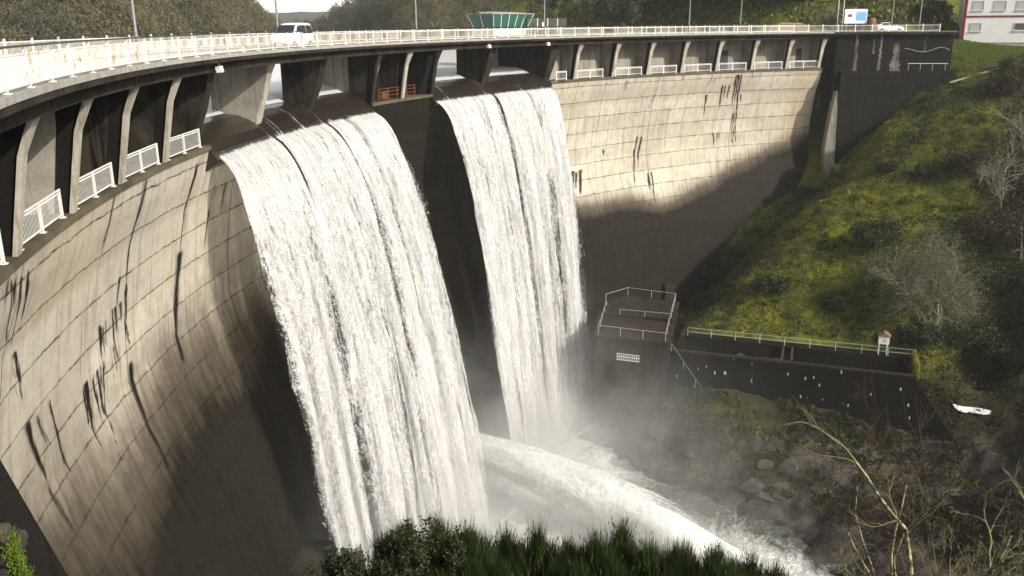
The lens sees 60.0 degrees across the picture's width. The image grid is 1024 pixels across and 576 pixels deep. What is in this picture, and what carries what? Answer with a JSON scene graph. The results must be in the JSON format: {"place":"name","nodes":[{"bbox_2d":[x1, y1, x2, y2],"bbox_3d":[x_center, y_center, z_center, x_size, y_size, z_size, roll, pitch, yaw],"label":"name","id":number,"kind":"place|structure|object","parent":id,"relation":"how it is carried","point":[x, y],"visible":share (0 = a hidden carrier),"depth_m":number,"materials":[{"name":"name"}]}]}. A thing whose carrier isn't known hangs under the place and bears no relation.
{"place":"outdoors","nodes":[
{"label":"outdoors","id":0,"kind":"place"},
{"bbox_2d":[0,522,10,543],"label":"boulder","id":1,"kind":"object","parent":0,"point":[6,530],"visible":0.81,"depth_m":12.94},
{"bbox_2d":[1,0,500,59],"bbox_3d":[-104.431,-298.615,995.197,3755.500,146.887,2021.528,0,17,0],"label":"hills","id":2,"kind":"structure","parent":0,"point":[290,17],"depth_m":235.88,"materials":[{"name":"plant"}]},
{"bbox_2d":[0,0,349,58],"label":"brown wood","id":3,"kind":"object","parent":2,"relation":"on","point":[245,27],"visible":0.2,"depth_m":169.70,"materials":[{"name":"plant"}]},
{"bbox_2d":[0,0,509,60],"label":"willow wood","id":4,"kind":"object","parent":2,"relation":"on","point":[122,16],"visible":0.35,"depth_m":162.08,"materials":[{"name":"plant"}]},
{"bbox_2d":[0,0,511,58],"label":"dark wood","id":5,"kind":"object","parent":2,"relation":"on","point":[364,14],"visible":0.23,"depth_m":167.17,"materials":[{"name":"plant"}]},
{"bbox_2d":[254,0,374,12],"label":"sky","id":6,"kind":"structure","parent":0,"point":[283,6],"materials":[{"name":"white"}]},
{"bbox_2d":[430,524,474,575],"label":"leafy shrub","id":7,"kind":"object","parent":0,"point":[454,559],"visible":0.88,"depth_m":17.19,"materials":[{"name":"green plant"}]},
{"bbox_2d":[205,40,741,117],"bbox_3d":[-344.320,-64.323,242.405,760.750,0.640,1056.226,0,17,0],"label":"reservoir water","id":8,"kind":"structure","parent":0,"point":[447,67],"depth_m":98.32,"materials":[{"name":"grey liquid"}]},
{"bbox_2d":[466,12,534,66],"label":"control cabin","id":9,"kind":"object","parent":8,"relation":"in","point":[499,19],"visible":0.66,"depth_m":110.32,"materials":[{"name":"teal glass"}]},
{"bbox_2d":[527,17,567,35],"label":"fence","id":10,"kind":"object","parent":9,"relation":"attached to","point":[536,22],"visible":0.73,"depth_m":114.72,"materials":[{"name":"white metal"}]},
{"bbox_2d":[438,422,857,575],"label":"river water","id":11,"kind":"structure","parent":0,"point":[516,503],"depth_m":89.08,"materials":[{"name":"liquid"}]},
{"bbox_2d":[463,432,760,568],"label":"water jet","id":12,"kind":"object","parent":11,"relation":"on","point":[600,493],"visible":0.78,"depth_m":82.77},
{"bbox_2d":[287,0,1023,575],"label":"terrain","id":13,"kind":"structure","parent":0,"point":[799,520],"depth_m":102.63,"materials":[{"name":"plant"}]},
{"bbox_2d":[0,524,34,575],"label":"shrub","id":14,"kind":"object","parent":13,"relation":"on","point":[14,555],"visible":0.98,"depth_m":13.04,"materials":[{"name":"plant"}]},
{"bbox_2d":[0,460,67,575],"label":"wing wall","id":15,"kind":"structure","parent":13,"relation":"on","point":[39,552],"depth_m":16.84,"materials":[{"name":"black concrete"}]},
{"bbox_2d":[288,538,365,575],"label":"apron block","id":16,"kind":"structure","parent":13,"relation":"on","point":[311,551],"depth_m":61.38,"materials":[{"name":"grey concrete"}]},
{"bbox_2d":[296,542,366,575],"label":"leafy shrub","id":17,"kind":"object","parent":13,"relation":"on","point":[344,564],"visible":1,"depth_m":15.75,"materials":[{"name":"green plant"}]},
{"bbox_2d":[356,506,446,575],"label":"broom bush","id":18,"kind":"object","parent":13,"relation":"on","point":[367,572],"visible":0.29,"depth_m":17.29,"materials":[{"name":"green plant"}]},
{"bbox_2d":[367,514,438,575],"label":"leafy shrub","id":19,"kind":"object","parent":13,"relation":"on","point":[421,562],"visible":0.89,"depth_m":16.85,"materials":[{"name":"green plant"}]},
{"bbox_2d":[420,503,462,562],"bbox_3d":[-1.567,6.168,18.669,2.456,3.742,2.827,-9,19,-27],"label":"broom bush","id":20,"kind":"object","parent":13,"relation":"on","point":[442,523],"visible":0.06,"depth_m":18.34,"materials":[{"name":"green plant"}]},
{"bbox_2d":[428,505,519,575],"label":"broom bush","id":21,"kind":"object","parent":13,"relation":"on","point":[481,559],"visible":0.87,"depth_m":17.27,"materials":[{"name":"green plant"}]},
{"bbox_2d":[0,31,957,575],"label":"arch dam","id":22,"kind":"structure","parent":13,"relation":"on","point":[152,417],"depth_m":60.91,"materials":[{"name":"concrete"}]},
{"bbox_2d":[0,233,8,264],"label":"ledge railing","id":23,"kind":"object","parent":22,"relation":"on","point":[2,260],"visible":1,"depth_m":26.25,"materials":[{"name":"metal"}]},
{"bbox_2d":[22,189,65,250],"bbox_3d":[-16.029,-2.401,30.176,0.200,1.085,5.200,-4,17,-11],"label":"ledge railing","id":24,"kind":"object","parent":22,"relation":"on","point":[40,215],"visible":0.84,"depth_m":30.27,"materials":[{"name":"metal"}]},
{"bbox_2d":[78,162,115,208],"bbox_3d":[-17.154,-4.263,36.431,0.200,1.085,5.200,-3,17,-7],"label":"ledge railing","id":25,"kind":"object","parent":22,"relation":"on","point":[92,175],"visible":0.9,"depth_m":36.53,"materials":[{"name":"metal"}]},
{"bbox_2d":[130,0,139,52],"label":"lamp post","id":26,"kind":"object","parent":22,"relation":"on","point":[134,20],"visible":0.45,"depth_m":51.98,"materials":[{"name":"metal"}]},
{"bbox_2d":[125,143,160,180],"bbox_3d":[-17.804,-6.099,42.589,0.200,1.085,5.200,-1,17,-4],"label":"ledge railing","id":27,"kind":"object","parent":22,"relation":"on","point":[140,167],"visible":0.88,"depth_m":42.67,"materials":[{"name":"metal"}]},
{"bbox_2d":[169,128,201,159],"bbox_3d":[-18.010,-7.923,48.697,0.200,1.085,5.200,0,17,0],"label":"ledge railing","id":28,"kind":"object","parent":22,"relation":"on","point":[183,142],"visible":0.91,"depth_m":48.78,"materials":[{"name":"metal"}]},
{"bbox_2d":[269,23,313,48],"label":"van","id":29,"kind":"object","parent":22,"relation":"on","point":[284,27],"visible":0.43,"depth_m":65.41,"materials":[{"name":"white paint"}]},
{"bbox_2d":[220,106,516,571],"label":"waterfall","id":30,"kind":"structure","parent":22,"relation":"attached to","point":[438,359],"depth_m":68.22,"materials":[{"name":"liquid"}]},
{"bbox_2d":[378,84,414,101],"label":"barrier","id":31,"kind":"object","parent":22,"relation":"on","point":[385,94],"visible":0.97,"depth_m":81.94,"materials":[{"name":"orange paint"}]},
{"bbox_2d":[0,24,793,62],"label":"road railing","id":32,"kind":"object","parent":22,"relation":"on","point":[4,43],"visible":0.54,"depth_m":68.61,"materials":[{"name":"metal"}]},
{"bbox_2d":[0,23,940,94],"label":"road railing","id":33,"kind":"object","parent":22,"relation":"on","point":[28,81],"visible":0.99,"depth_m":40.36,"materials":[{"name":"metal"}]},
{"bbox_2d":[437,81,593,475],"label":"waterfall","id":34,"kind":"structure","parent":22,"relation":"attached to","point":[515,320],"depth_m":99.80,"materials":[{"name":"liquid"}]},
{"bbox_2d":[720,50,728,69],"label":"door","id":35,"kind":"structure","parent":22,"relation":"in","point":[724,53],"depth_m":129.10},
{"bbox_2d":[795,49,801,66],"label":"door","id":36,"kind":"structure","parent":22,"relation":"in","point":[798,51],"depth_m":134.37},
{"bbox_2d":[816,12,838,30],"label":"spiky plant","id":37,"kind":"object","parent":22,"relation":"on","point":[828,21],"visible":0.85,"depth_m":139.07,"materials":[{"name":"green plant"}]},
{"bbox_2d":[844,9,867,30],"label":"information board","id":38,"kind":"object","parent":22,"relation":"on","point":[853,16],"visible":0.95,"depth_m":137.96,"materials":[{"name":"metal"}]},
{"bbox_2d":[873,22,903,29],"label":"car","id":39,"kind":"object","parent":22,"relation":"on","point":[883,24],"visible":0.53,"depth_m":132.62,"materials":[{"name":"white paint"}]},
{"bbox_2d":[490,514,525,563],"bbox_3d":[-0.126,6.303,19.224,2.564,3.820,2.895,0,17,0],"label":"broom bush","id":40,"kind":"object","parent":13,"relation":"on","point":[506,537],"visible":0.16,"depth_m":18.68,"materials":[{"name":"green plant"}]},
{"bbox_2d":[495,511,580,575],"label":"broom bush","id":41,"kind":"object","parent":13,"relation":"on","point":[535,556],"visible":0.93,"depth_m":17.59,"materials":[{"name":"green plant"}]},
{"bbox_2d":[520,0,571,24],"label":"tree","id":42,"kind":"object","parent":13,"relation":"on","point":[534,6],"visible":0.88,"depth_m":183.01,"materials":[{"name":"green plant"}]},
{"bbox_2d":[556,527,580,553],"bbox_3d":[1.131,6.318,18.890,2.720,3.676,2.476,0,17,0],"label":"broom bush","id":43,"kind":"object","parent":13,"relation":"on","point":[564,537],"visible":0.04,"depth_m":18.55,"materials":[{"name":"green plant"}]},
{"bbox_2d":[554,0,592,34],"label":"tree","id":44,"kind":"object","parent":13,"relation":"on","point":[575,13],"visible":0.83,"depth_m":173.78,"materials":[{"name":"green plant"}]},
{"bbox_2d":[547,523,642,575],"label":"broom bush","id":45,"kind":"object","parent":13,"relation":"on","point":[592,558],"visible":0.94,"depth_m":17.35,"materials":[{"name":"green plant"}]},
{"bbox_2d":[581,0,645,33],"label":"tree","id":46,"kind":"object","parent":13,"relation":"on","point":[626,9],"visible":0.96,"depth_m":166.20,"materials":[{"name":"green plant"}]},
{"bbox_2d":[594,512,664,574],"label":"broom bush","id":47,"kind":"object","parent":13,"relation":"on","point":[621,531],"visible":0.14,"depth_m":18.02,"materials":[{"name":"green plant"}]},
{"bbox_2d":[594,282,679,429],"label":"outlet building","id":48,"kind":"structure","parent":13,"relation":"on","point":[631,371],"depth_m":103.62,"materials":[{"name":"grey concrete"}]},
{"bbox_2d":[598,301,669,341],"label":"roof railing","id":49,"kind":"object","parent":48,"relation":"on","point":[600,325],"visible":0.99,"depth_m":102.43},
{"bbox_2d":[626,452,647,469],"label":"boulder","id":50,"kind":"object","parent":13,"relation":"on","point":[636,460],"visible":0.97,"depth_m":98.24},
{"bbox_2d":[633,435,654,450],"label":"boulder","id":51,"kind":"object","parent":13,"relation":"on","point":[643,442],"visible":0.69,"depth_m":99.53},
{"bbox_2d":[605,527,699,575],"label":"broom bush","id":52,"kind":"object","parent":13,"relation":"on","point":[649,561],"visible":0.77,"depth_m":17.46,"materials":[{"name":"green plant"}]},
{"bbox_2d":[644,421,665,442],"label":"boulder","id":53,"kind":"object","parent":13,"relation":"on","point":[655,431],"visible":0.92,"depth_m":99.27,"materials":[{"name":"stone"}]},
{"bbox_2d":[655,469,694,482],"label":"boulder","id":54,"kind":"object","parent":13,"relation":"on","point":[672,476],"visible":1,"depth_m":94.95,"materials":[{"name":"stone"}]},
{"bbox_2d":[656,525,703,571],"bbox_3d":[3.535,6.520,18.645,2.624,3.364,2.519,0,17,0],"label":"broom bush","id":55,"kind":"object","parent":13,"relation":"on","point":[672,554],"visible":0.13,"depth_m":18.56,"materials":[{"name":"green plant"}]},
{"bbox_2d":[668,532,763,575],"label":"broom bush","id":56,"kind":"object","parent":13,"relation":"on","point":[715,563],"visible":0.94,"depth_m":17.20,"materials":[{"name":"green plant"}]},
{"bbox_2d":[711,480,732,492],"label":"boulder","id":57,"kind":"object","parent":13,"relation":"on","point":[718,485],"visible":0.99,"depth_m":92.65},
{"bbox_2d":[736,475,764,493],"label":"boulder","id":58,"kind":"object","parent":13,"relation":"on","point":[752,485],"visible":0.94,"depth_m":91.11,"materials":[{"name":"stone"}]},
{"bbox_2d":[726,534,791,575],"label":"broom bush","id":59,"kind":"object","parent":13,"relation":"on","point":[752,561],"visible":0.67,"depth_m":17.88,"materials":[{"name":"green plant"}]},
{"bbox_2d":[752,491,775,502],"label":"boulder","id":60,"kind":"object","parent":13,"relation":"on","point":[760,495],"visible":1,"depth_m":90.24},
{"bbox_2d":[755,458,773,470],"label":"boulder","id":61,"kind":"object","parent":13,"relation":"on","point":[763,464],"visible":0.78,"depth_m":92.56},
{"bbox_2d":[751,272,791,293],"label":"shrub","id":62,"kind":"object","parent":13,"relation":"on","point":[776,283],"visible":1,"depth_m":107.21,"materials":[{"name":"green plant"}]},
{"bbox_2d":[774,455,799,473],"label":"boulder","id":63,"kind":"object","parent":13,"relation":"on","point":[787,464],"visible":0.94,"depth_m":91.94,"materials":[{"name":"stone"}]},
{"bbox_2d":[768,22,809,31],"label":"stone wall","id":64,"kind":"structure","parent":13,"relation":"on","point":[799,27],"depth_m":138.74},
{"bbox_2d":[640,0,959,35],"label":"bank bushes","id":65,"kind":"object","parent":13,"relation":"on","point":[877,6],"visible":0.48,"depth_m":154.31,"materials":[{"name":"green plant"}]},
{"bbox_2d":[796,184,817,197],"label":"shrub","id":66,"kind":"object","parent":13,"relation":"on","point":[802,191],"visible":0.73,"depth_m":135.52,"materials":[{"name":"green plant"}]},
{"bbox_2d":[668,332,955,443],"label":"outlet channel","id":67,"kind":"object","parent":13,"relation":"on","point":[816,375],"visible":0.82,"depth_m":97.75,"materials":[{"name":"black concrete"}]},
{"bbox_2d":[687,327,911,355],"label":"walkway railing","id":68,"kind":"object","parent":67,"relation":"on","point":[835,346],"visible":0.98,"depth_m":100.63,"materials":[{"name":"metal"}]},
{"bbox_2d":[877,330,890,354],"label":"instrument hut","id":69,"kind":"object","parent":67,"relation":"on","point":[884,336],"visible":1,"depth_m":97.77,"materials":[{"name":"white paint"}]},
{"bbox_2d":[909,351,921,379],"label":"mossy parapet","id":70,"kind":"structure","parent":67,"relation":"on","point":[915,360],"depth_m":94.89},
{"bbox_2d":[643,389,1023,575],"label":"bank grass","id":71,"kind":"structure","parent":13,"relation":"on","point":[804,479],"depth_m":93.13,"materials":[{"name":"plant"}]},
{"bbox_2d":[643,391,1023,575],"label":"bank moss","id":72,"kind":"object","parent":13,"relation":"on","point":[792,492],"visible":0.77,"depth_m":92.57,"materials":[{"name":"plant"}]},
{"bbox_2d":[820,289,858,312],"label":"shrub","id":73,"kind":"object","parent":13,"relation":"on","point":[841,300],"visible":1,"depth_m":103.98,"materials":[{"name":"green plant"}]},
{"bbox_2d":[830,164,850,175],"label":"shrub","id":74,"kind":"object","parent":13,"relation":"on","point":[835,169],"visible":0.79,"depth_m":128.44,"materials":[{"name":"green plant"}]},
{"bbox_2d":[669,65,1023,465],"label":"grass tussocks","id":75,"kind":"object","parent":13,"relation":"on","point":[845,239],"depth_m":114.11,"materials":[{"name":"plant"}]},
{"bbox_2d":[670,66,1023,481],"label":"ferns","id":76,"kind":"object","parent":13,"relation":"on","point":[711,307],"visible":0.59,"depth_m":108.76,"materials":[{"name":"plant"}]},
{"bbox_2d":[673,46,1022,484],"bbox_3d":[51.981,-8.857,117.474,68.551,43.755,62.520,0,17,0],"label":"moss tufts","id":77,"kind":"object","parent":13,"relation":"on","point":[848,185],"visible":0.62,"depth_m":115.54,"materials":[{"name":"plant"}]},
{"bbox_2d":[833,567,906,575],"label":"leafy shrub","id":78,"kind":"object","parent":13,"relation":"on","point":[839,573],"visible":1,"depth_m":15.74,"materials":[{"name":"green plant"}]},
{"bbox_2d":[846,215,904,251],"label":"shrub","id":79,"kind":"object","parent":13,"relation":"on","point":[868,239],"visible":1,"depth_m":107.64,"materials":[{"name":"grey plant"}]},
{"bbox_2d":[809,364,952,575],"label":"bare tree","id":80,"kind":"object","parent":13,"relation":"on","point":[900,514],"visible":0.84,"depth_m":24.34,"materials":[{"name":"brown plant"}]},
{"bbox_2d":[875,160,899,172],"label":"shrub","id":81,"kind":"object","parent":13,"relation":"on","point":[888,166],"visible":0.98,"depth_m":120.03,"materials":[{"name":"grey plant"}]},
{"bbox_2d":[815,537,971,575],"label":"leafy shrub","id":82,"kind":"object","parent":13,"relation":"on","point":[899,557],"visible":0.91,"depth_m":16.32,"materials":[{"name":"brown plant"}]},
{"bbox_2d":[778,398,1023,575],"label":"bare tree","id":83,"kind":"object","parent":13,"relation":"on","point":[904,527],"visible":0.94,"depth_m":20.75,"materials":[{"name":"yellow plant"}]},
{"bbox_2d":[784,72,1023,562],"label":"bracken","id":84,"kind":"object","parent":13,"relation":"on","point":[1008,509],"visible":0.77,"depth_m":90.09,"materials":[{"name":"brown plant"}]},
{"bbox_2d":[895,319,947,349],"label":"shrub","id":85,"kind":"object","parent":13,"relation":"on","point":[911,336],"visible":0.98,"depth_m":97.55,"materials":[{"name":"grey plant"}]},
{"bbox_2d":[821,413,1023,575],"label":"bank scrub","id":86,"kind":"object","parent":13,"relation":"on","point":[968,525],"visible":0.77,"depth_m":84.00,"materials":[{"name":"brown plant"}]},
{"bbox_2d":[914,161,938,177],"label":"shrub","id":87,"kind":"object","parent":13,"relation":"on","point":[925,168],"visible":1,"depth_m":116.23,"materials":[{"name":"grey plant"}]},
{"bbox_2d":[850,217,1006,333],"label":"bare tree","id":88,"kind":"object","parent":13,"relation":"on","point":[926,286],"visible":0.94,"depth_m":100.15,"materials":[{"name":"grey plant"}]},
{"bbox_2d":[912,0,954,30],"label":"bush","id":89,"kind":"object","parent":13,"relation":"on","point":[936,11],"visible":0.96,"depth_m":145.57,"materials":[{"name":"green plant"}]},
{"bbox_2d":[874,456,1021,575],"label":"bare tree","id":90,"kind":"object","parent":13,"relation":"on","point":[903,536],"visible":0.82,"depth_m":21.01,"materials":[{"name":"yellow plant"}]},
{"bbox_2d":[901,458,1023,575],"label":"bare tree","id":91,"kind":"object","parent":13,"relation":"on","point":[1003,552],"visible":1,"depth_m":14.59,"materials":[{"name":"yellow plant"}]},
{"bbox_2d":[940,314,1007,348],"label":"shrub","id":92,"kind":"object","parent":13,"relation":"on","point":[979,332],"visible":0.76,"depth_m":101.66,"materials":[{"name":"green plant"}]},
{"bbox_2d":[943,147,1006,172],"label":"shrub","id":93,"kind":"object","parent":13,"relation":"on","point":[962,161],"visible":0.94,"depth_m":113.63,"materials":[{"name":"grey plant"}]},
{"bbox_2d":[949,61,1000,82],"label":"stair path","id":94,"kind":"structure","parent":13,"relation":"on","point":[999,67],"depth_m":130.75,"materials":[{"name":"concrete"}]},
{"bbox_2d":[950,39,1023,76],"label":"lawn grass","id":95,"kind":"structure","parent":13,"relation":"on","point":[991,46],"depth_m":138.39,"materials":[{"name":"plant"}]},
{"bbox_2d":[955,204,1023,243],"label":"shrub","id":96,"kind":"object","parent":13,"relation":"on","point":[982,223],"visible":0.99,"depth_m":105.89,"materials":[{"name":"grey plant"}]},
{"bbox_2d":[957,0,1023,45],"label":"white house","id":97,"kind":"structure","parent":13,"relation":"on","point":[999,22],"depth_m":141.39,"materials":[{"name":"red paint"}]},
{"bbox_2d":[969,23,981,31],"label":"window","id":98,"kind":"structure","parent":97,"relation":"in","point":[974,27],"depth_m":142.37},
{"bbox_2d":[972,1,984,10],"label":"window","id":99,"kind":"structure","parent":97,"relation":"in","point":[977,5],"depth_m":141.44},
{"bbox_2d":[993,1,1006,10],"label":"window","id":100,"kind":"structure","parent":97,"relation":"in","point":[998,5],"depth_m":140.41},
{"bbox_2d":[964,130,1023,207],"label":"bare tree","id":101,"kind":"object","parent":13,"relation":"on","point":[1001,187],"visible":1,"depth_m":108.39,"materials":[{"name":"grey plant"}]},
{"bbox_2d":[975,148,1013,183],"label":"bare tree","id":102,"kind":"object","parent":13,"relation":"on","point":[984,173],"visible":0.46,"depth_m":114.00,"materials":[{"name":"grey plant"}]},
{"bbox_2d":[967,259,1023,296],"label":"shrub","id":103,"kind":"object","parent":13,"relation":"on","point":[996,274],"visible":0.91,"depth_m":102.94,"materials":[{"name":"green plant"}]},
{"bbox_2d":[975,331,1023,371],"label":"shrub","id":104,"kind":"object","parent":13,"relation":"on","point":[1015,356],"visible":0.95,"depth_m":99.84,"materials":[{"name":"green plant"}]},
{"bbox_2d":[981,69,1023,95],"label":"shrub","id":105,"kind":"object","parent":13,"relation":"on","point":[1006,82],"visible":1,"depth_m":123.05,"materials":[{"name":"grey plant"}]},
{"bbox_2d":[987,102,1023,151],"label":"bare tree","id":106,"kind":"object","parent":13,"relation":"on","point":[1021,130],"visible":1,"depth_m":115.39,"materials":[{"name":"grey plant"}]},
{"bbox_2d":[998,53,1023,73],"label":"shrub","id":107,"kind":"object","parent":13,"relation":"on","point":[1013,62],"visible":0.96,"depth_m":129.29,"materials":[{"name":"green plant"}]},
{"bbox_2d":[1002,209,1023,262],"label":"bare tree","id":108,"kind":"object","parent":13,"relation":"on","point":[1020,252],"visible":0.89,"depth_m":104.26,"materials":[{"name":"grey plant"}]},
{"bbox_2d":[953,404,990,414],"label":"boat","id":109,"kind":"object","parent":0,"point":[971,409],"depth_m":94.34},
{"bbox_3d":[-7.824,4.516,13.592,0.821,0.464,0.665,14,22,40],"label":"boulder","id":110,"kind":"object","parent":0,"visible":0},
{"bbox_3d":[-7.813,4.065,13.523,0.288,0.194,0.377,-2,17,-5],"label":"boulder","id":111,"kind":"object","parent":110,"relation":"on","visible":0},
{"bbox_2d":[11,526,28,552],"bbox_3d":[-7.744,3.928,13.613,0.596,0.315,0.753,2,17,9],"label":"boulder","id":112,"kind":"object","parent":111,"relation":"on","point":[23,534],"visible":0.13,"depth_m":13.73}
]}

